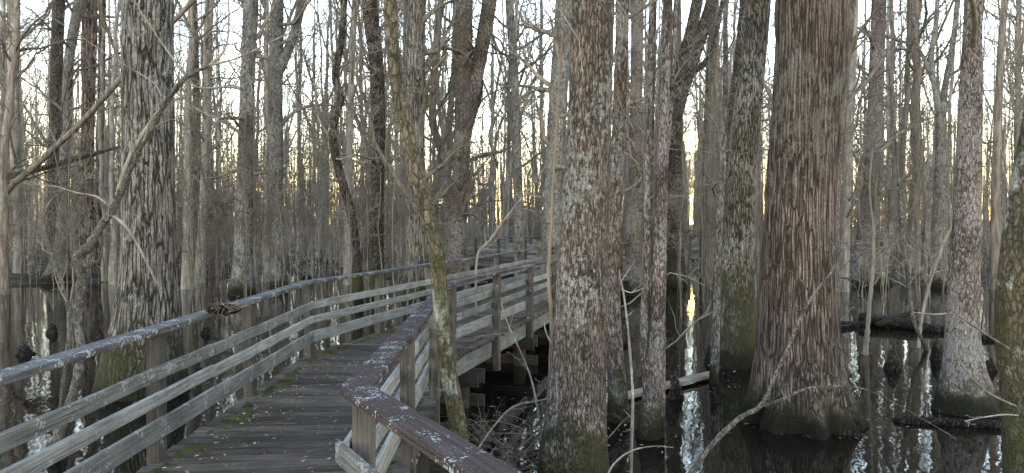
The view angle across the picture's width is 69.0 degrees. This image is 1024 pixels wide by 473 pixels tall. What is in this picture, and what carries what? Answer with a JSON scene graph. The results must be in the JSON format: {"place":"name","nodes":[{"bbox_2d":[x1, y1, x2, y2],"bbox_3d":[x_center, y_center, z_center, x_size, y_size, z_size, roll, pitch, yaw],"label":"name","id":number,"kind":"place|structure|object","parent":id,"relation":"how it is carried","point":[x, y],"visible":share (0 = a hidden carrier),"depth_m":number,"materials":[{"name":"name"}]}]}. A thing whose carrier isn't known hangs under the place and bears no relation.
{"place":"outdoors","nodes":[
{"label":"outdoors","id":0,"kind":"place"},
{"bbox_2d":[9,225,989,286],"bbox_3d":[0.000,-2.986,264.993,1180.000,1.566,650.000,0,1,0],"label":"ground","id":1,"kind":"structure","parent":0,"point":[16,280],"depth_m":34.90,"materials":[{"name":"brown plant"}]},
{"bbox_2d":[0,0,58,272],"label":"forest tree","id":2,"kind":"object","parent":1,"relation":"on","point":[13,150],"visible":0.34,"depth_m":30.84,"materials":[{"name":"grey plant"}]},
{"bbox_2d":[0,0,80,260],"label":"forest tree","id":3,"kind":"object","parent":1,"relation":"on","point":[58,77],"visible":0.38,"depth_m":35.66,"materials":[{"name":"grey plant"}]},
{"bbox_2d":[0,0,80,245],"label":"slender tree","id":4,"kind":"object","parent":1,"relation":"on","point":[2,97],"visible":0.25,"depth_m":43.30,"materials":[{"name":"grey plant"}]},
{"bbox_2d":[0,0,80,276],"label":"slender tree","id":5,"kind":"object","parent":1,"relation":"on","point":[2,4],"visible":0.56,"depth_m":26.62,"materials":[{"name":"grey plant"}]},
{"bbox_2d":[0,0,108,294],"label":"stout tree","id":6,"kind":"object","parent":1,"relation":"on","point":[12,58],"visible":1,"depth_m":25.15,"materials":[{"name":"grey plant"}]},
{"bbox_2d":[2,0,120,282],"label":"forest tree","id":7,"kind":"object","parent":1,"relation":"on","point":[76,16],"visible":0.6,"depth_m":29.73,"materials":[{"name":"grey plant"}]},
{"bbox_2d":[7,69,120,207],"bbox_3d":[-25.091,-0.760,28.888,21.942,10.402,6.129,0,1,0],"label":"dead tree","id":8,"kind":"object","parent":1,"relation":"on","point":[51,166],"visible":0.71,"depth_m":26.99,"materials":[{"name":"wood"}]},
{"bbox_2d":[32,0,118,246],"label":"forest tree","id":9,"kind":"object","parent":1,"relation":"on","point":[99,37],"visible":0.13,"depth_m":34.80,"materials":[{"name":"grey plant"}]},
{"bbox_2d":[34,0,119,280],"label":"slender tree","id":10,"kind":"object","parent":1,"relation":"on","point":[101,181],"visible":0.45,"depth_m":29.89,"materials":[{"name":"grey plant"}]},
{"bbox_2d":[48,0,118,269],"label":"forest tree","id":11,"kind":"object","parent":1,"relation":"on","point":[87,23],"visible":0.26,"depth_m":32.66,"materials":[{"name":"grey plant"}]},
{"bbox_2d":[65,0,119,284],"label":"slender tree","id":12,"kind":"object","parent":1,"relation":"on","point":[111,269],"visible":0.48,"depth_m":28.78,"materials":[{"name":"grey plant"}]},
{"bbox_2d":[7,0,240,248],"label":"dead tree","id":13,"kind":"object","parent":1,"relation":"on","point":[65,136],"visible":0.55,"depth_m":25.51,"materials":[{"name":"grey wood"}]},
{"bbox_2d":[72,0,205,259],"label":"forked tree","id":14,"kind":"object","parent":1,"relation":"on","point":[104,22],"visible":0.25,"depth_m":27.44,"materials":[{"name":"grey plant"}]},
{"bbox_2d":[178,0,240,243],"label":"slender tree","id":15,"kind":"object","parent":1,"relation":"on","point":[216,80],"visible":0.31,"depth_m":54.51,"materials":[{"name":"grey plant"}]},
{"bbox_2d":[181,0,240,241],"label":"stout tree","id":16,"kind":"object","parent":1,"relation":"on","point":[219,83],"visible":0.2,"depth_m":58.97,"materials":[{"name":"grey plant"}]},
{"bbox_2d":[175,0,261,282],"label":"forest tree","id":17,"kind":"object","parent":1,"relation":"on","point":[207,140],"visible":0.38,"depth_m":29.81,"materials":[{"name":"grey plant"}]},
{"bbox_2d":[176,0,261,274],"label":"forest tree","id":18,"kind":"object","parent":1,"relation":"on","point":[195,66],"visible":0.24,"depth_m":32.27,"materials":[{"name":"grey plant"}]},
{"bbox_2d":[174,0,266,286],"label":"crooked tree","id":19,"kind":"object","parent":1,"relation":"on","point":[217,277],"visible":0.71,"depth_m":27.55,"materials":[{"name":"grey plant"}]},
{"bbox_2d":[183,1,257,219],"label":"forked tree","id":20,"kind":"object","parent":1,"relation":"on","point":[220,109],"visible":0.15,"depth_m":60.77,"materials":[{"name":"grey plant"}]},
{"bbox_2d":[174,0,271,288],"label":"slender tree","id":21,"kind":"object","parent":1,"relation":"on","point":[184,280],"visible":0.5,"depth_m":26.97,"materials":[{"name":"grey plant"}]},
{"bbox_2d":[175,0,285,295],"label":"forest tree","id":22,"kind":"object","parent":1,"relation":"on","point":[236,279],"visible":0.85,"depth_m":24.74,"materials":[{"name":"grey plant"}]},
{"bbox_2d":[208,0,309,278],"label":"slender tree","id":23,"kind":"object","parent":1,"relation":"on","point":[254,257],"visible":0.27,"depth_m":31.96,"materials":[{"name":"grey plant"}]},
{"bbox_2d":[211,0,331,281],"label":"forked tree","id":24,"kind":"object","parent":1,"relation":"on","point":[267,266],"visible":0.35,"depth_m":30.01,"materials":[{"name":"grey plant"}]},
{"bbox_2d":[202,0,360,289],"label":"forest tree","id":25,"kind":"object","parent":1,"relation":"on","point":[279,56],"visible":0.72,"depth_m":26.75,"materials":[{"name":"grey plant"}]},
{"bbox_2d":[227,0,337,254],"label":"slender tree","id":26,"kind":"object","parent":1,"relation":"on","point":[299,113],"visible":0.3,"depth_m":43.14,"materials":[{"name":"grey plant"}]},
{"bbox_2d":[284,0,331,250],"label":"slender tree","id":27,"kind":"object","parent":1,"relation":"on","point":[297,202],"visible":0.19,"depth_m":44.47,"materials":[{"name":"grey plant"}]},
{"bbox_2d":[284,0,343,256],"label":"crooked tree","id":28,"kind":"object","parent":1,"relation":"on","point":[307,19],"visible":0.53,"depth_m":41.28,"materials":[{"name":"grey plant"}]},
{"bbox_2d":[283,0,367,286],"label":"forest tree","id":29,"kind":"object","parent":1,"relation":"on","point":[351,78],"visible":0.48,"depth_m":28.80,"materials":[{"name":"grey plant"}]},
{"bbox_2d":[284,0,368,254],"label":"forked tree","id":30,"kind":"object","parent":1,"relation":"on","point":[325,102],"visible":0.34,"depth_m":43.74,"materials":[{"name":"grey plant"}]},
{"bbox_2d":[263,0,404,304],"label":"forest tree","id":31,"kind":"object","parent":1,"relation":"on","point":[357,282],"visible":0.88,"depth_m":21.85,"materials":[{"name":"grey plant"}]},
{"bbox_2d":[284,0,385,266],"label":"slender tree","id":32,"kind":"object","parent":1,"relation":"on","point":[342,228],"visible":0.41,"depth_m":36.52,"materials":[{"name":"grey plant"}]},
{"bbox_2d":[309,0,394,261],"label":"crooked tree","id":33,"kind":"object","parent":1,"relation":"on","point":[341,133],"visible":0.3,"depth_m":32.25,"materials":[{"name":"grey plant"}]},
{"bbox_2d":[310,0,399,232],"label":"forked tree","id":34,"kind":"object","parent":1,"relation":"on","point":[362,109],"visible":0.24,"depth_m":48.73,"materials":[{"name":"grey plant"}]},
{"bbox_2d":[0,235,714,472],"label":"boardwalk","id":35,"kind":"structure","parent":1,"relation":"on","point":[378,415],"depth_m":5.75,"materials":[{"name":"grey wood"}]},
{"bbox_2d":[202,297,251,320],"bbox_3d":[-2.254,0.570,5.854,0.422,0.213,0.290,-1,1,-33],"label":"debris clump","id":36,"kind":"object","parent":35,"relation":"on","point":[226,309],"visible":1,"depth_m":5.84,"materials":[{"name":"brown plant"}]},
{"bbox_2d":[148,281,548,472],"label":"moss","id":37,"kind":"object","parent":35,"relation":"on","point":[193,447],"visible":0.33,"depth_m":6.63,"materials":[{"name":"green plant"}]},
{"bbox_2d":[162,281,544,472],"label":"leaf litter","id":38,"kind":"object","parent":35,"relation":"on","point":[303,369],"visible":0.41,"depth_m":6.30,"materials":[{"name":"brown plant"}]},
{"bbox_2d":[284,0,431,237],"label":"slender tree","id":39,"kind":"object","parent":1,"relation":"on","point":[367,60],"visible":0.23,"depth_m":31.04,"materials":[{"name":"grey plant"}]},
{"bbox_2d":[330,0,431,258],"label":"slender tree","id":40,"kind":"object","parent":1,"relation":"on","point":[395,128],"visible":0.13,"depth_m":40.14,"materials":[{"name":"grey plant"}]},
{"bbox_2d":[328,0,447,299],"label":"forest tree","id":41,"kind":"object","parent":1,"relation":"on","point":[375,60],"visible":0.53,"depth_m":23.27,"materials":[{"name":"grey plant"}]},
{"bbox_2d":[347,1,480,266],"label":"forked tree","id":42,"kind":"object","parent":1,"relation":"on","point":[402,177],"visible":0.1,"depth_m":36.13,"materials":[{"name":"grey plant"}]},
{"bbox_2d":[362,0,485,262],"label":"forest tree","id":43,"kind":"object","parent":1,"relation":"on","point":[440,147],"visible":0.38,"depth_m":25.79,"materials":[{"name":"grey plant"}]},
{"bbox_2d":[383,0,480,251],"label":"forked tree","id":44,"kind":"object","parent":1,"relation":"on","point":[440,97],"visible":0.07,"depth_m":45.48,"materials":[{"name":"grey plant"}]},
{"bbox_2d":[403,0,499,235],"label":"stout tree","id":45,"kind":"object","parent":1,"relation":"on","point":[453,76],"visible":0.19,"depth_m":47.84,"materials":[{"name":"grey plant"}]},
{"bbox_2d":[431,0,511,297],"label":"forest tree","id":46,"kind":"object","parent":1,"relation":"on","point":[467,91],"visible":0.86,"depth_m":23.71,"materials":[{"name":"brown plant"}]},
{"bbox_2d":[447,0,533,248],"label":"forked tree","id":47,"kind":"object","parent":1,"relation":"on","point":[493,100],"visible":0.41,"depth_m":46.73,"materials":[{"name":"grey plant"}]},
{"bbox_2d":[449,0,553,252],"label":"forked tree","id":48,"kind":"object","parent":1,"relation":"on","point":[510,166],"visible":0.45,"depth_m":44.23,"materials":[{"name":"brown plant"}]},
{"bbox_2d":[8,199,1004,296],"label":"undergrowth","id":49,"kind":"object","parent":1,"relation":"on","point":[318,244],"visible":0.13,"depth_m":29.12,"materials":[{"name":"brown plant"}]},
{"bbox_2d":[451,0,566,276],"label":"forest tree","id":50,"kind":"object","parent":1,"relation":"on","point":[519,234],"visible":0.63,"depth_m":24.33,"materials":[{"name":"grey plant"}]},
{"bbox_2d":[477,0,544,231],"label":"forked tree","id":51,"kind":"object","parent":1,"relation":"on","point":[509,128],"visible":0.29,"depth_m":51.23,"materials":[{"name":"grey plant"}]},
{"bbox_2d":[0,0,1023,316],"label":"saplings","id":52,"kind":"object","parent":1,"relation":"on","point":[308,166],"visible":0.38,"depth_m":24.99,"materials":[{"name":"grey plant"}]},
{"bbox_2d":[1,0,1023,259],"bbox_3d":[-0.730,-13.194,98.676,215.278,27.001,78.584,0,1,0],"label":"distant woods","id":53,"kind":"object","parent":1,"relation":"on","point":[696,102],"visible":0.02,"depth_m":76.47,"materials":[{"name":"grey plant"}]},
{"bbox_2d":[475,0,552,212],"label":"slender tree","id":54,"kind":"object","parent":1,"relation":"on","point":[542,143],"visible":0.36,"depth_m":42.50,"materials":[{"name":"grey plant"}]},
{"bbox_2d":[498,8,550,235],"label":"crooked tree","id":55,"kind":"object","parent":1,"relation":"on","point":[529,230],"visible":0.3,"depth_m":50.31,"materials":[{"name":"grey plant"}]},
{"bbox_2d":[500,0,657,273],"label":"forest tree","id":56,"kind":"object","parent":1,"relation":"on","point":[557,22],"visible":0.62,"depth_m":22.73,"materials":[{"name":"grey plant"}]},
{"bbox_2d":[611,0,692,295],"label":"forest tree","id":57,"kind":"object","parent":1,"relation":"on","point":[633,235],"visible":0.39,"depth_m":24.71,"materials":[{"name":"grey plant"}]},
{"bbox_2d":[625,0,698,262],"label":"forest tree","id":58,"kind":"object","parent":1,"relation":"on","point":[679,42],"visible":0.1,"depth_m":37.77,"materials":[{"name":"grey plant"}]},
{"bbox_2d":[611,2,735,265],"bbox_3d":[5.354,-8.643,27.826,4.631,21.962,4.873,0,1,0],"label":"forest tree","id":59,"kind":"object","parent":1,"relation":"on","point":[654,63],"visible":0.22,"depth_m":27.79,"materials":[{"name":"grey plant"}]},
{"bbox_2d":[651,0,723,287],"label":"forest tree","id":60,"kind":"object","parent":1,"relation":"on","point":[674,162],"visible":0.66,"depth_m":27.69,"materials":[{"name":"brown plant"}]},
{"bbox_2d":[610,0,773,238],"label":"distant woods","id":61,"kind":"object","parent":1,"relation":"on","point":[657,89],"visible":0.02,"depth_m":54.75,"materials":[{"name":"grey plant"}]},
{"bbox_2d":[682,12,731,274],"bbox_3d":[8.809,-8.973,32.746,4.272,22.424,4.151,0,1,14],"label":"forest tree","id":62,"kind":"object","parent":1,"relation":"on","point":[707,72],"visible":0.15,"depth_m":32.84,"materials":[{"name":"grey plant"}]},
{"bbox_2d":[679,0,772,307],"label":"forest tree","id":63,"kind":"object","parent":1,"relation":"on","point":[737,48],"visible":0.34,"depth_m":20.84,"materials":[{"name":"grey plant"}]},
{"bbox_2d":[682,0,772,284],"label":"forest tree","id":64,"kind":"object","parent":1,"relation":"on","point":[713,85],"visible":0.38,"depth_m":28.81,"materials":[{"name":"grey plant"}]},
{"bbox_2d":[730,0,916,335],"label":"forest tree","id":65,"kind":"object","parent":1,"relation":"on","point":[852,48],"visible":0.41,"depth_m":15.81,"materials":[{"name":"grey plant"}]},
{"bbox_2d":[840,0,909,291],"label":"forest tree","id":66,"kind":"object","parent":1,"relation":"on","point":[852,81],"visible":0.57,"depth_m":25.84,"materials":[{"name":"grey plant"}]},
{"bbox_2d":[847,1,933,250],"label":"slender tree","id":67,"kind":"object","parent":1,"relation":"on","point":[887,78],"visible":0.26,"depth_m":48.51,"materials":[{"name":"grey plant"}]},
{"bbox_2d":[843,0,939,286],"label":"forest tree","id":68,"kind":"object","parent":1,"relation":"on","point":[877,83],"visible":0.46,"depth_m":28.64,"materials":[{"name":"grey plant"}]},
{"bbox_2d":[857,0,939,252],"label":"stout tree","id":69,"kind":"object","parent":1,"relation":"on","point":[892,32],"visible":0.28,"depth_m":43.21,"materials":[{"name":"grey plant"}]},
{"bbox_2d":[882,0,961,269],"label":"crooked tree","id":70,"kind":"object","parent":1,"relation":"on","point":[923,251],"visible":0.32,"depth_m":35.03,"materials":[{"name":"grey plant"}]},
{"bbox_2d":[858,0,987,272],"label":"stout tree","id":71,"kind":"object","parent":1,"relation":"on","point":[916,86],"visible":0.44,"depth_m":33.67,"materials":[{"name":"grey plant"}]},
{"bbox_2d":[863,0,997,258],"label":"forked tree","id":72,"kind":"object","parent":1,"relation":"on","point":[947,12],"visible":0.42,"depth_m":39.42,"materials":[{"name":"brown plant"}]},
{"bbox_2d":[911,0,984,286],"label":"forest tree","id":73,"kind":"object","parent":1,"relation":"on","point":[937,280],"visible":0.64,"depth_m":27.80,"materials":[{"name":"grey plant"}]},
{"bbox_2d":[899,0,1020,210],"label":"slender tree","id":74,"kind":"object","parent":1,"relation":"on","point":[949,96],"visible":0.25,"depth_m":42.66,"materials":[{"name":"grey plant"}]},
{"bbox_2d":[943,1,1020,228],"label":"crooked tree","id":75,"kind":"object","parent":1,"relation":"on","point":[988,163],"visible":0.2,"depth_m":43.56,"materials":[{"name":"grey plant"}]},
{"bbox_2d":[941,0,1023,288],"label":"forest tree","id":76,"kind":"object","parent":1,"relation":"on","point":[994,222],"visible":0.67,"depth_m":26.85,"materials":[{"name":"grey plant"}]},
{"bbox_2d":[953,0,1023,255],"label":"crooked tree","id":77,"kind":"object","parent":1,"relation":"on","point":[1003,147],"visible":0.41,"depth_m":32.89,"materials":[{"name":"grey plant"}]},
{"bbox_2d":[982,0,1023,216],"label":"forked tree","id":78,"kind":"object","parent":1,"relation":"on","point":[1006,47],"visible":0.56,"depth_m":28.00,"materials":[{"name":"grey plant"}]},
{"bbox_2d":[983,2,1023,211],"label":"slender tree","id":79,"kind":"object","parent":1,"relation":"on","point":[1016,68],"visible":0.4,"depth_m":34.36,"materials":[{"name":"grey plant"}]},
{"bbox_2d":[983,0,1023,165],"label":"forked tree","id":80,"kind":"object","parent":1,"relation":"on","point":[1009,88],"visible":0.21,"depth_m":48.91,"materials":[{"name":"plant"}]},
{"bbox_2d":[0,275,1001,472],"bbox_3d":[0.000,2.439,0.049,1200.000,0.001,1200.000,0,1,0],"label":"water","id":81,"kind":"structure","parent":0,"point":[698,414],"depth_m":10.90,"materials":[{"name":"black liquid"}]},
{"bbox_2d":[27,156,114,407],"bbox_3d":[-4.934,0.680,8.343,0.818,3.235,0.577,1,1,24],"label":"pale sapling","id":82,"kind":"object","parent":81,"relation":"on","point":[62,288],"visible":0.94,"depth_m":8.40,"materials":[{"name":"brown plant"}]},
{"bbox_2d":[91,0,225,400],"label":"tall tree","id":83,"kind":"object","parent":81,"relation":"on","point":[148,211],"visible":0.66,"depth_m":10.36,"materials":[{"name":"grey plant"}]},
{"bbox_2d":[26,0,321,446],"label":"leaning sapling","id":84,"kind":"object","parent":81,"relation":"on","point":[81,268],"visible":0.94,"depth_m":7.57,"materials":[{"name":"brown plant"}]},
{"bbox_2d":[7,0,646,440],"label":"leaning tree","id":85,"kind":"object","parent":81,"relation":"on","point":[451,386],"visible":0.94,"depth_m":4.57,"materials":[{"name":"brown plant"}]},
{"bbox_2d":[351,0,479,307],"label":"forest tree","id":86,"kind":"object","parent":81,"relation":"on","point":[413,71],"visible":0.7,"depth_m":21.70,"materials":[{"name":"grey plant"}]},
{"bbox_2d":[470,154,552,314],"bbox_3d":[-0.044,0.375,12.927,1.465,3.625,0.507,0,1,12],"label":"bare sapling","id":87,"kind":"object","parent":81,"relation":"on","point":[496,230],"visible":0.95,"depth_m":12.98,"materials":[{"name":"grey plant"}]},
{"bbox_2d":[440,302,629,472],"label":"brush pile","id":88,"kind":"object","parent":81,"relation":"in","point":[483,439],"visible":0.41,"depth_m":7.62,"materials":[{"name":"brown plant"}]},
{"bbox_2d":[525,0,569,379],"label":"bare sapling","id":89,"kind":"object","parent":81,"relation":"on","point":[549,262],"visible":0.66,"depth_m":7.58,"materials":[{"name":"grey plant"}]},
{"bbox_2d":[537,0,614,472],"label":"tall tree","id":90,"kind":"object","parent":81,"relation":"on","point":[575,412],"visible":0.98,"depth_m":6.61,"materials":[{"name":"grey plant"}]},
{"bbox_2d":[619,256,647,472],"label":"bare sapling","id":91,"kind":"object","parent":81,"relation":"on","point":[632,413],"visible":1,"depth_m":6.02,"materials":[{"name":"grey plant"}]},
{"bbox_2d":[524,0,773,423],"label":"slim tree","id":92,"kind":"object","parent":81,"relation":"on","point":[618,401],"visible":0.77,"depth_m":9.03,"materials":[{"name":"grey plant"}]},
{"bbox_2d":[612,0,722,440],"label":"slim tree","id":93,"kind":"object","parent":81,"relation":"on","point":[651,420],"visible":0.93,"depth_m":8.35,"materials":[{"name":"grey plant"}]},
{"bbox_2d":[628,371,708,398],"bbox_3d":[2.314,2.163,10.895,2.240,0.071,0.212,-1,2,-42],"label":"floating plank","id":94,"kind":"object","parent":81,"relation":"on","point":[685,380],"visible":0.47,"depth_m":11.06,"materials":[{"name":"grey wood"}]},
{"bbox_2d":[667,368,683,399],"bbox_3d":[2.281,2.133,10.266,0.311,0.635,0.268,1,1,28],"label":"cypress knee","id":95,"kind":"object","parent":81,"relation":"on","point":[675,392],"visible":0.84,"depth_m":10.24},
{"bbox_2d":[629,0,769,383],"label":"slim tree","id":96,"kind":"object","parent":81,"relation":"on","point":[714,358],"visible":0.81,"depth_m":11.17,"materials":[{"name":"grey plant"}]},
{"bbox_2d":[704,0,770,368],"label":"tall tree","id":97,"kind":"object","parent":81,"relation":"on","point":[737,329],"visible":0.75,"depth_m":12.46,"materials":[{"name":"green plant"}]},
{"bbox_2d":[731,0,870,440],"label":"cypress tree","id":98,"kind":"object","parent":81,"relation":"on","point":[808,98],"visible":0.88,"depth_m":8.71,"materials":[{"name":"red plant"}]},
{"bbox_2d":[688,224,955,472],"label":"fallen branch","id":99,"kind":"object","parent":81,"relation":"on","point":[721,434],"visible":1,"depth_m":4.31,"materials":[{"name":"wood"}]},
{"bbox_2d":[846,132,912,354],"bbox_3d":[6.756,0.095,13.690,1.360,4.155,0.790,0,1,18],"label":"dead sapling","id":100,"kind":"object","parent":81,"relation":"on","point":[866,340],"visible":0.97,"depth_m":13.59,"materials":[{"name":"wood"}]},
{"bbox_2d":[858,64,927,350],"bbox_3d":[7.376,-0.533,13.883,0.995,5.438,1.498,0,1,-15],"label":"pale sapling","id":101,"kind":"object","parent":81,"relation":"on","point":[909,294],"visible":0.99,"depth_m":13.98,"materials":[{"name":"grey plant"}]},
{"bbox_2d":[858,312,944,332],"bbox_3d":[8.909,2.028,16.841,2.096,0.450,0.746,1,1,37],"label":"fallen log","id":102,"kind":"object","parent":81,"relation":"on","point":[900,323],"visible":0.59,"depth_m":16.94,"materials":[{"name":"brown wood"}]},
{"bbox_2d":[893,404,1000,428],"bbox_3d":[5.492,2.260,9.003,1.631,0.705,0.518,0,1,20],"label":"fallen log","id":103,"kind":"object","parent":81,"relation":"on","point":[992,424],"visible":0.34,"depth_m":8.91,"materials":[{"name":"brown wood"}]},
{"bbox_2d":[913,179,1001,347],"bbox_3d":[8.311,0.470,14.500,1.748,3.378,1.182,0,1,-17],"label":"pale sapling","id":104,"kind":"object","parent":81,"relation":"on","point":[939,254],"visible":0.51,"depth_m":14.40,"materials":[{"name":"grey plant"}]},
{"bbox_2d":[913,113,1023,472],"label":"leaning tree","id":105,"kind":"object","parent":81,"relation":"on","point":[1008,339],"visible":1,"depth_m":4.55,"materials":[{"name":"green plant"}]},
{"bbox_2d":[930,0,1021,418],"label":"tall tree","id":106,"kind":"object","parent":81,"relation":"on","point":[957,393],"visible":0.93,"depth_m":9.45,"materials":[{"name":"grey plant"}]},
{"bbox_2d":[0,0,1023,223],"label":"sky","id":107,"kind":"structure","parent":0,"point":[112,1],"materials":[{"name":"white"}]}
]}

